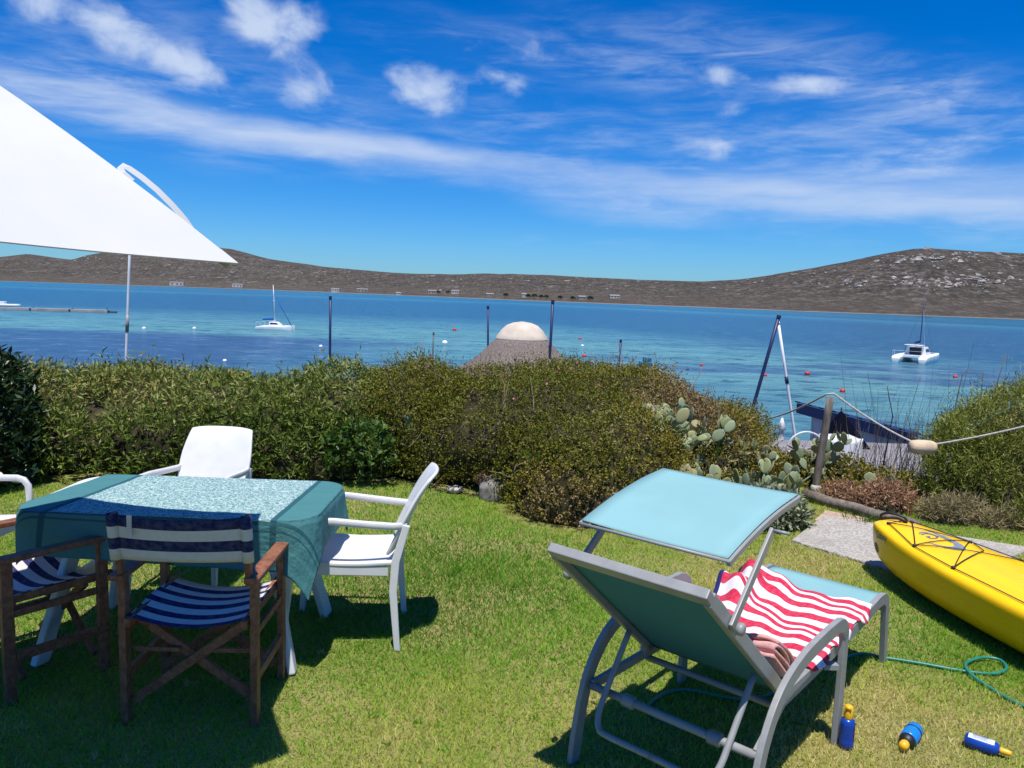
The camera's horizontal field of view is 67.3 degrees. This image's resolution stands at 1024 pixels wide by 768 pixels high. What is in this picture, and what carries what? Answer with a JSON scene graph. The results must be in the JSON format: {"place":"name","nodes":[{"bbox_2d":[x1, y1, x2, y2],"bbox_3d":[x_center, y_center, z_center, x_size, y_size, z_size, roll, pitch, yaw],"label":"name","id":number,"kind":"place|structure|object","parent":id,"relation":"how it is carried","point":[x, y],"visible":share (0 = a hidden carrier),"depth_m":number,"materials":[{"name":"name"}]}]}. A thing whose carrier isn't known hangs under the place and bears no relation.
{"place":"outdoors","nodes":[
{"label":"outdoors","id":0,"kind":"place"},
{"bbox_2d":[331,288,338,291],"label":"shore house","id":1,"kind":"structure","parent":0,"point":[334,289],"depth_m":1840.44,"materials":[{"name":"white glass"}]},
{"bbox_2d":[0,281,1023,445],"bbox_3d":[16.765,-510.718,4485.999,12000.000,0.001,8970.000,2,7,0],"label":"water","id":2,"kind":"structure","parent":0,"point":[727,348],"depth_m":144.56,"materials":[{"name":"blue liquid"}]},
{"bbox_2d":[0,301,20,306],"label":"dinghy","id":3,"kind":"object","parent":2,"relation":"on","point":[3,304],"visible":0.84,"depth_m":217.36,"materials":[{"name":"plastic"}]},
{"bbox_2d":[0,307,116,312],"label":"pontoon","id":4,"kind":"object","parent":2,"relation":"on","point":[55,309],"visible":0.91,"depth_m":197.39,"materials":[{"name":"concrete"}]},
{"bbox_2d":[255,286,294,330],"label":"catamaran","id":5,"kind":"object","parent":2,"relation":"on","point":[276,326],"visible":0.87,"depth_m":143.63,"materials":[{"name":"white plastic"}]},
{"bbox_2d":[892,294,938,363],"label":"catamaran","id":6,"kind":"object","parent":2,"relation":"on","point":[923,355],"visible":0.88,"depth_m":114.44,"materials":[{"name":"white plastic"}]},
{"bbox_2d":[0,471,1023,767],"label":"lawn","id":7,"kind":"structure","parent":0,"point":[334,645],"depth_m":3.45,"materials":[{"name":"plant"}]},
{"bbox_2d":[0,474,32,536],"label":"garden armchair","id":8,"kind":"object","parent":7,"relation":"on","point":[25,482],"visible":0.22,"depth_m":4.25,"materials":[{"name":"white plastic"}]},
{"bbox_2d":[0,343,54,490],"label":"dark shrub","id":9,"kind":"object","parent":7,"relation":"on","point":[15,379],"visible":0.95,"depth_m":6.43,"materials":[{"name":"green plant"}]},
{"bbox_2d":[0,518,112,707],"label":"folding chair","id":10,"kind":"object","parent":7,"relation":"on","point":[32,574],"visible":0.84,"depth_m":3.34,"materials":[{"name":"brown wood"}]},
{"bbox_2d":[0,86,237,267],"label":"parasol","id":11,"kind":"object","parent":7,"relation":"on","point":[60,188],"visible":1,"depth_m":2.04,"materials":[{"name":"white fabric"}]},
{"bbox_2d":[30,476,331,675],"bbox_3d":[-1.571,0.911,3.796,1.360,0.734,0.723,2,7,0],"label":"garden table","id":12,"kind":"object","parent":7,"relation":"on","point":[50,626],"visible":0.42,"depth_m":3.53,"materials":[{"name":"white plastic"}]},
{"bbox_2d":[15,474,348,600],"bbox_3d":[-1.554,0.722,3.767,1.385,0.363,0.769,2,7,0],"label":"tablecloth","id":13,"kind":"object","parent":12,"relation":"on","point":[295,514],"visible":0.88,"depth_m":3.51,"materials":[{"name":"fabric"}]},
{"bbox_2d":[129,426,252,592],"bbox_3d":[-1.862,0.738,4.577,0.518,0.864,0.748,2,7,3],"label":"garden armchair","id":14,"kind":"object","parent":7,"relation":"on","point":[218,451],"visible":0.38,"depth_m":4.79,"materials":[{"name":"white plastic"}]},
{"bbox_2d":[105,511,288,727],"bbox_3d":[-1.275,0.904,3.193,0.576,0.888,0.553,2,7,-1],"label":"folding chair","id":15,"kind":"object","parent":7,"relation":"on","point":[176,600],"visible":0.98,"depth_m":3.06,"materials":[{"name":"brown wood"}]},
{"bbox_2d":[5,345,416,485],"bbox_3d":[-4.421,0.092,7.590,7.878,1.400,2.757,1,7,-8],"label":"leafy hedge","id":16,"kind":"object","parent":7,"relation":"on","point":[135,417],"visible":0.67,"depth_m":7.04,"materials":[{"name":"green plant"}]},
{"bbox_2d":[317,413,399,474],"bbox_3d":[-1.357,0.537,6.811,0.727,0.537,0.340,2,7,0],"label":"broadleaf weed","id":17,"kind":"object","parent":7,"relation":"on","point":[359,451],"visible":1,"depth_m":6.79,"materials":[{"name":"green plant"}]},
{"bbox_2d":[286,462,438,651],"bbox_3d":[-0.758,0.849,3.930,0.748,0.864,0.518,1,7,-4],"label":"garden armchair","id":18,"kind":"object","parent":7,"relation":"on","point":[357,555],"visible":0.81,"depth_m":3.75,"materials":[{"name":"white plastic"}]},
{"bbox_2d":[446,485,462,493],"bbox_3d":[-0.506,0.935,6.772,0.151,0.082,0.111,2,7,0],"label":"garden stone","id":19,"kind":"object","parent":7,"relation":"on","point":[454,489],"visible":0.98,"depth_m":6.74,"materials":[{"name":"grey stone"}]},
{"bbox_2d":[474,470,489,484],"bbox_3d":[-0.240,0.835,6.865,0.172,0.185,0.182,6,8,31],"label":"garden stone","id":20,"kind":"object","parent":7,"relation":"on","point":[478,480],"visible":0.28,"depth_m":6.80,"materials":[{"name":"brown stone"}]},
{"bbox_2d":[478,475,506,501],"bbox_3d":[-0.165,0.926,6.648,0.254,0.255,0.288,2,7,0],"label":"garden stone","id":21,"kind":"object","parent":7,"relation":"on","point":[484,492],"visible":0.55,"depth_m":6.53,"materials":[{"name":"grey stone"}]},
{"bbox_2d":[339,338,784,530],"bbox_3d":[0.367,0.240,7.799,4.359,1.370,3.483,7,8,37],"label":"mounded bush","id":22,"kind":"object","parent":7,"relation":"on","point":[590,465],"visible":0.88,"depth_m":6.83,"materials":[{"name":"green plant"}]},
{"bbox_2d":[398,413,413,443],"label":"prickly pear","id":23,"kind":"object","parent":22,"relation":"on","point":[407,417],"visible":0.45,"depth_m":7.05,"materials":[{"name":"green plant"}]},
{"bbox_2d":[523,444,556,464],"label":"grass tuft","id":24,"kind":"object","parent":22,"relation":"on","point":[529,455],"visible":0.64,"depth_m":6.12,"materials":[{"name":"green plant"}]},
{"bbox_2d":[619,433,662,458],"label":"grass tuft","id":25,"kind":"object","parent":22,"relation":"on","point":[648,448],"visible":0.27,"depth_m":6.15,"materials":[{"name":"green plant"}]},
{"bbox_2d":[622,403,670,446],"bbox_3d":[1.235,0.434,6.853,0.554,0.507,0.680,5,7,27],"label":"prickly pear","id":26,"kind":"object","parent":22,"relation":"on","point":[666,408],"visible":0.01,"depth_m":6.95,"materials":[{"name":"green plant"}]},
{"bbox_2d":[615,398,693,455],"bbox_3d":[1.288,0.386,6.631,0.499,0.526,0.657,-3,8,-33],"label":"prickly pear","id":27,"kind":"object","parent":22,"relation":"on","point":[684,413],"visible":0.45,"depth_m":6.47,"materials":[{"name":"green plant"}]},
{"bbox_2d":[668,414,735,465],"bbox_3d":[1.513,0.514,6.914,0.673,0.557,0.735,-3,8,-34],"label":"prickly pear","id":28,"kind":"object","parent":22,"relation":"on","point":[725,423],"visible":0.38,"depth_m":6.77,"materials":[{"name":"green plant"}]},
{"bbox_2d":[695,439,732,460],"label":"grass tuft","id":29,"kind":"object","parent":22,"relation":"on","point":[716,449],"visible":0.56,"depth_m":6.76,"materials":[{"name":"green plant"}]},
{"bbox_2d":[679,463,696,474],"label":"prickly pear","id":30,"kind":"object","parent":7,"relation":"on","point":[689,470],"visible":0.02,"depth_m":6.24,"materials":[{"name":"plant"}]},
{"bbox_2d":[547,468,888,767],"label":"sun lounger","id":31,"kind":"object","parent":7,"relation":"on","point":[682,616],"visible":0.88,"depth_m":2.66,"materials":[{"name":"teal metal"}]},
{"bbox_2d":[746,633,794,677],"bbox_3d":[0.907,1.003,2.906,0.264,0.093,0.260,8,-31,40],"label":"folded towel","id":32,"kind":"object","parent":31,"relation":"on","point":[778,656],"visible":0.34,"depth_m":2.79,"materials":[{"name":"pink fabric"}]},
{"bbox_2d":[713,559,871,671],"bbox_3d":[1.160,0.975,3.403,0.637,0.159,0.995,8,9,40],"label":"beach towel","id":33,"kind":"object","parent":31,"relation":"on","point":[789,615],"visible":0.61,"depth_m":3.48,"materials":[{"name":"red fabric"}]},
{"bbox_2d":[692,462,752,485],"bbox_3d":[1.678,0.889,6.503,0.737,0.459,0.550,4,7,16],"label":"prickly pear","id":34,"kind":"object","parent":7,"relation":"on","point":[714,469],"visible":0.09,"depth_m":6.45,"materials":[{"name":"green plant"}]},
{"bbox_2d":[725,438,778,476],"bbox_3d":[2.075,0.670,7.043,0.640,0.447,0.465,2,7,0],"label":"prickly pear","id":35,"kind":"object","parent":7,"relation":"on","point":[773,456],"visible":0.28,"depth_m":6.95,"materials":[{"name":"green plant"}]},
{"bbox_2d":[723,458,809,492],"bbox_3d":[2.221,0.878,6.789,0.748,0.444,0.392,1,7,-9],"label":"prickly pear","id":36,"kind":"object","parent":7,"relation":"on","point":[790,474],"visible":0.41,"depth_m":6.74,"materials":[{"name":"green plant"}]},
{"bbox_2d":[746,477,816,531],"bbox_3d":[2.004,0.961,6.073,0.863,0.426,0.535,2,7,0],"label":"silver succulent","id":37,"kind":"object","parent":7,"relation":"on","point":[799,514],"visible":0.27,"depth_m":5.97,"materials":[{"name":"green plant"}]},
{"bbox_2d":[787,432,851,479],"bbox_3d":[2.954,0.697,7.519,0.527,0.545,0.479,2,7,0],"label":"prickly pear","id":38,"kind":"object","parent":7,"relation":"on","point":[830,458],"visible":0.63,"depth_m":7.45,"materials":[{"name":"green plant"}]},
{"bbox_2d":[810,397,833,490],"bbox_3d":[2.881,0.600,7.145,0.152,0.961,0.100,2,7,0],"label":"wooden post","id":39,"kind":"object","parent":7,"relation":"on","point":[820,457],"visible":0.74,"depth_m":7.13,"materials":[{"name":"grey wood"}]},
{"bbox_2d":[647,652,1023,731],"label":"garden hose","id":40,"kind":"object","parent":7,"relation":"on","point":[966,663],"visible":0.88,"depth_m":3.67,"materials":[{"name":"green rubber"}]},
{"bbox_2d":[815,510,867,521],"bbox_3d":[2.694,1.137,6.310,0.336,0.068,0.370,7,8,37],"label":"paving stone","id":41,"kind":"object","parent":7,"relation":"on","point":[832,515],"visible":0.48,"depth_m":6.38,"materials":[{"name":"beige stone"}]},
{"bbox_2d":[754,440,938,496],"bbox_3d":[3.072,0.792,7.628,2.290,0.503,1.156,3,7,7],"label":"shrub","id":42,"kind":"object","parent":7,"relation":"on","point":[842,468],"visible":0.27,"depth_m":7.47,"materials":[{"name":"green plant"}]},
{"bbox_2d":[838,704,855,749],"bbox_3d":[1.336,1.362,3.061,0.057,0.180,0.056,-1,7,-20],"label":"sunscreen bottle","id":43,"kind":"object","parent":7,"relation":"on","point":[847,731],"visible":1,"depth_m":3.04,"materials":[{"name":"blue plastic"}]},
{"bbox_2d":[801,489,920,524],"bbox_3d":[2.916,1.055,6.494,0.099,0.105,1.057,-2,8,-32],"label":"fallen log","id":44,"kind":"object","parent":7,"relation":"on","point":[829,501],"visible":0.69,"depth_m":6.56,"materials":[{"name":"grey wood"}]},
{"bbox_2d":[840,508,885,523],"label":"grass tuft","id":45,"kind":"object","parent":7,"relation":"on","point":[864,517],"visible":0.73,"depth_m":6.30,"materials":[{"name":"green plant"}]},
{"bbox_2d":[814,471,925,515],"bbox_3d":[3.095,0.950,6.705,0.904,0.386,0.507,6,8,31],"label":"dead shrub","id":46,"kind":"object","parent":7,"relation":"on","point":[888,496],"visible":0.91,"depth_m":6.63,"materials":[{"name":"brown plant"}]},
{"bbox_2d":[863,472,895,487],"bbox_3d":[3.380,0.969,7.103,0.273,0.290,0.312,8,9,41],"label":"prickly pear","id":47,"kind":"object","parent":7,"relation":"on","point":[868,475],"visible":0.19,"depth_m":7.15,"materials":[{"name":"green plant"}]},
{"bbox_2d":[898,722,923,750],"bbox_3d":[1.599,1.424,3.095,0.068,0.070,0.172,8,9,42],"label":"sunscreen bottle","id":48,"kind":"object","parent":7,"relation":"on","point":[910,735],"visible":1,"depth_m":3.08,"materials":[{"name":"blue plastic"}]},
{"bbox_2d":[873,512,1023,653],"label":"kayak","id":49,"kind":"object","parent":7,"relation":"on","point":[976,586],"visible":1,"depth_m":4.32,"materials":[{"name":"yellow plastic"}]},
{"bbox_2d":[903,359,1023,530],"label":"bush","id":50,"kind":"object","parent":7,"relation":"on","point":[991,467],"visible":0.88,"depth_m":6.74,"materials":[{"name":"green plant"}]},
{"bbox_2d":[910,488,1023,530],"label":"shrub","id":51,"kind":"object","parent":7,"relation":"on","point":[949,511],"visible":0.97,"depth_m":6.29,"materials":[{"name":"plant"}]},
{"bbox_2d":[964,732,1011,755],"bbox_3d":[1.895,1.441,3.062,0.160,0.057,0.056,7,8,38],"label":"sunscreen bottle","id":52,"kind":"object","parent":7,"relation":"on","point":[982,743],"visible":1,"depth_m":3.05,"materials":[{"name":"blue plastic"}]},
{"bbox_2d":[0,248,1023,319],"bbox_3d":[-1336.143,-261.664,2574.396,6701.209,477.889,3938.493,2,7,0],"label":"hills","id":53,"kind":"structure","parent":0,"point":[875,295],"depth_m":1403.41,"materials":[{"name":"brown soil"}]},
{"bbox_2d":[169,282,183,285],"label":"shore house","id":54,"kind":"structure","parent":53,"relation":"on","point":[176,283],"depth_m":2249.71,"materials":[{"name":"white glass"}]},
{"bbox_2d":[232,284,242,286],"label":"shore house","id":55,"kind":"structure","parent":53,"relation":"on","point":[237,285],"depth_m":2254.66,"materials":[{"name":"white glass"}]},
{"bbox_2d":[357,288,367,291],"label":"shore house","id":56,"kind":"structure","parent":53,"relation":"on","point":[361,290],"depth_m":1807.22,"materials":[{"name":"white glass"}]},
{"bbox_2d":[428,290,435,293],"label":"shore house","id":57,"kind":"structure","parent":53,"relation":"on","point":[431,291],"depth_m":1584.44,"materials":[{"name":"white glass"}]},
{"bbox_2d":[74,247,1023,292],"bbox_3d":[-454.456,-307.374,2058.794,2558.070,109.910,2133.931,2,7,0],"label":"boulders","id":58,"kind":"object","parent":53,"relation":"on","point":[918,258],"visible":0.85,"depth_m":1172.42,"materials":[{"name":"stone"}]},
{"bbox_2d":[577,295,585,299],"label":"shore house","id":59,"kind":"structure","parent":53,"relation":"on","point":[580,297],"depth_m":1240.65,"materials":[{"name":"white glass"}]},
{"bbox_2d":[609,294,619,297],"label":"shore house","id":60,"kind":"structure","parent":53,"relation":"on","point":[613,296],"depth_m":1273.23,"materials":[{"name":"white glass"}]},
{"bbox_2d":[0,0,1023,281],"label":"sky","id":61,"kind":"structure","parent":0,"point":[668,140],"materials":[{"name":"blue"}]},
{"bbox_2d":[791,515,1023,571],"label":"path","id":62,"kind":"structure","parent":0,"point":[849,539],"depth_m":5.70,"materials":[{"name":"white concrete"}]},
{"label":"coast slope","id":63,"kind":"structure","parent":0,"visible":0},
{"bbox_2d":[125,255,130,360],"bbox_3d":[-5.276,-0.560,10.525,0.264,3.850,0.046,2,7,0],"label":"post","id":64,"kind":"object","parent":63,"relation":"on","point":[127,307],"visible":0.5,"depth_m":10.46,"materials":[{"name":"white metal"}]},
{"bbox_2d":[329,296,331,376],"bbox_3d":[-5.729,0.058,24.189,0.093,5.611,0.095,2,7,0],"label":"post","id":65,"kind":"object","parent":63,"relation":"on","point":[330,306],"visible":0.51,"depth_m":23.93,"materials":[{"name":"blue paint"}]},
{"bbox_2d":[432,332,434,355],"bbox_3d":[-2.557,0.669,24.247,0.132,4.592,0.060,2,7,0],"label":"post","id":66,"kind":"object","parent":63,"relation":"on","point":[433,344],"visible":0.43,"depth_m":24.02,"materials":[{"name":"metal"}]},
{"bbox_2d":[487,306,488,345],"bbox_3d":[-0.886,0.293,28.224,0.264,6.295,0.095,2,7,0],"label":"post","id":67,"kind":"object","parent":63,"relation":"on","point":[487,325],"visible":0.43,"depth_m":27.91,"materials":[{"name":"blue paint"}]},
{"bbox_2d":[458,322,572,376],"bbox_3d":[0.253,0.560,25.231,5.300,5.204,5.300,2,7,0],"label":"thatched hut","id":68,"kind":"object","parent":63,"relation":"on","point":[511,339],"visible":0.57,"depth_m":24.21,"materials":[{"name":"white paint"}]},
{"bbox_2d":[548,300,554,359],"bbox_3d":[1.135,0.233,24.183,0.189,5.715,0.112,2,7,0],"label":"post","id":69,"kind":"object","parent":63,"relation":"on","point":[551,325],"visible":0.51,"depth_m":23.92,"materials":[{"name":"blue paint"}]},
{"bbox_2d":[618,340,621,365],"bbox_3d":[2.751,0.777,20.213,0.097,3.891,0.067,2,7,0],"label":"post","id":70,"kind":"object","parent":63,"relation":"on","point":[620,345],"visible":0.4,"depth_m":20.00,"materials":[{"name":"blue paint"}]},
{"bbox_2d":[635,357,652,369],"bbox_3d":[1.895,0.636,11.140,0.300,2.058,0.170,2,7,0],"label":"blue post","id":71,"kind":"object","parent":63,"relation":"on","point":[649,359],"visible":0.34,"depth_m":10.97,"materials":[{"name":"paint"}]},
{"bbox_2d":[653,365,1023,444],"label":"mooring rope","id":72,"kind":"object","parent":71,"relation":"attached to","point":[882,426],"visible":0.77,"depth_m":6.91,"materials":[{"name":"beige fabric"}]},
{"bbox_2d":[907,440,937,454],"bbox_3d":[3.627,0.559,6.795,0.226,0.131,0.136,2,7,0],"label":"foam float","id":73,"kind":"object","parent":72,"relation":"hanging from","point":[924,447],"visible":1,"depth_m":6.75,"materials":[{"name":"beige plastic"}]},
{"bbox_2d":[697,394,784,449],"bbox_3d":[2.137,0.516,8.112,0.900,0.850,1.442,-4,9,-44],"label":"shrub","id":74,"kind":"object","parent":63,"relation":"on","point":[766,419],"visible":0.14,"depth_m":7.93,"materials":[{"name":"green plant"}]},
{"bbox_2d":[750,315,780,411],"bbox_3d":[5.069,0.473,16.142,0.889,3.862,0.090,2,7,0],"label":"leaning pole","id":75,"kind":"object","parent":63,"relation":"on","point":[778,317],"visible":0.6,"depth_m":16.00,"materials":[{"name":"blue paint"}]},
{"bbox_2d":[778,417,785,439],"bbox_3d":[6.012,1.624,17.278,0.180,1.795,0.180,2,7,0],"label":"closed parasol","id":76,"kind":"object","parent":63,"relation":"on","point":[782,429],"visible":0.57,"depth_m":17.16,"materials":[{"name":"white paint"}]},
{"bbox_2d":[778,321,795,439],"bbox_3d":[5.935,0.565,16.351,0.882,3.771,0.076,2,7,0],"label":"leaning pole","id":77,"kind":"object","parent":63,"relation":"on","point":[786,379],"visible":0.56,"depth_m":16.25,"materials":[{"name":"white metal"}]},
{"bbox_2d":[775,413,919,467],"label":"dry reeds","id":78,"kind":"object","parent":63,"relation":"on","point":[858,443],"visible":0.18,"depth_m":9.38,"materials":[{"name":"brown plant"}]},
{"bbox_2d":[769,439,950,481],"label":"wooden deck","id":79,"kind":"structure","parent":63,"relation":"on","point":[802,442],"depth_m":14.02,"materials":[{"name":"grey wood"}]},
{"bbox_2d":[786,431,819,454],"bbox_3d":[4.263,1.114,10.934,0.587,0.814,0.560,2,7,0],"label":"hoop chair","id":80,"kind":"object","parent":79,"relation":"on","point":[792,437],"visible":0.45,"depth_m":11.13,"materials":[{"name":"white plastic"}]},
{"bbox_2d":[818,434,862,469],"bbox_3d":[5.079,1.114,11.966,0.542,0.629,0.444,2,7,0],"label":"white box","id":81,"kind":"object","parent":79,"relation":"on","point":[846,449],"visible":0.24,"depth_m":11.75,"materials":[{"name":"plastic"}]},
{"bbox_2d":[816,407,870,449],"bbox_3d":[6.251,0.802,14.515,0.840,0.738,0.600,2,7,0],"label":"beach tent","id":82,"kind":"object","parent":79,"relation":"on","point":[839,419],"visible":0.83,"depth_m":14.36,"materials":[{"name":"fabric"}]},
{"bbox_2d":[795,401,954,443],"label":"beach shed","id":83,"kind":"structure","parent":63,"relation":"on","point":[816,415],"depth_m":16.29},
{"bbox_2d":[882,385,892,466],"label":"reed stalk","id":84,"kind":"object","parent":63,"relation":"on","point":[890,429],"visible":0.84,"depth_m":8.90,"materials":[{"name":"brown plant"}]},
{"bbox_2d":[832,356,972,480],"bbox_3d":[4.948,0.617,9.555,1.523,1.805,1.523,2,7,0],"label":"dry reeds","id":85,"kind":"object","parent":63,"relation":"on","point":[894,426],"visible":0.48,"depth_m":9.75,"materials":[{"name":"brown plant"}]},
{"bbox_2d":[939,368,970,480],"bbox_3d":[5.119,0.580,8.907,0.284,1.536,0.018,2,7,0],"label":"reed stalk","id":86,"kind":"object","parent":63,"relation":"on","point":[957,397],"visible":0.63,"depth_m":8.85,"materials":[{"name":"brown plant"}]},
{"bbox_2d":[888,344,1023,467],"bbox_3d":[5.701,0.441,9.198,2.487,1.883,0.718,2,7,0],"label":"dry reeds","id":87,"kind":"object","parent":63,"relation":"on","point":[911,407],"visible":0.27,"depth_m":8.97,"materials":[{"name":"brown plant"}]},
{"bbox_2d":[988,354,1005,416],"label":"reed stalk","id":88,"kind":"object","parent":63,"relation":"on","point":[1001,369],"visible":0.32,"depth_m":8.81,"materials":[{"name":"brown plant"}]}
]}

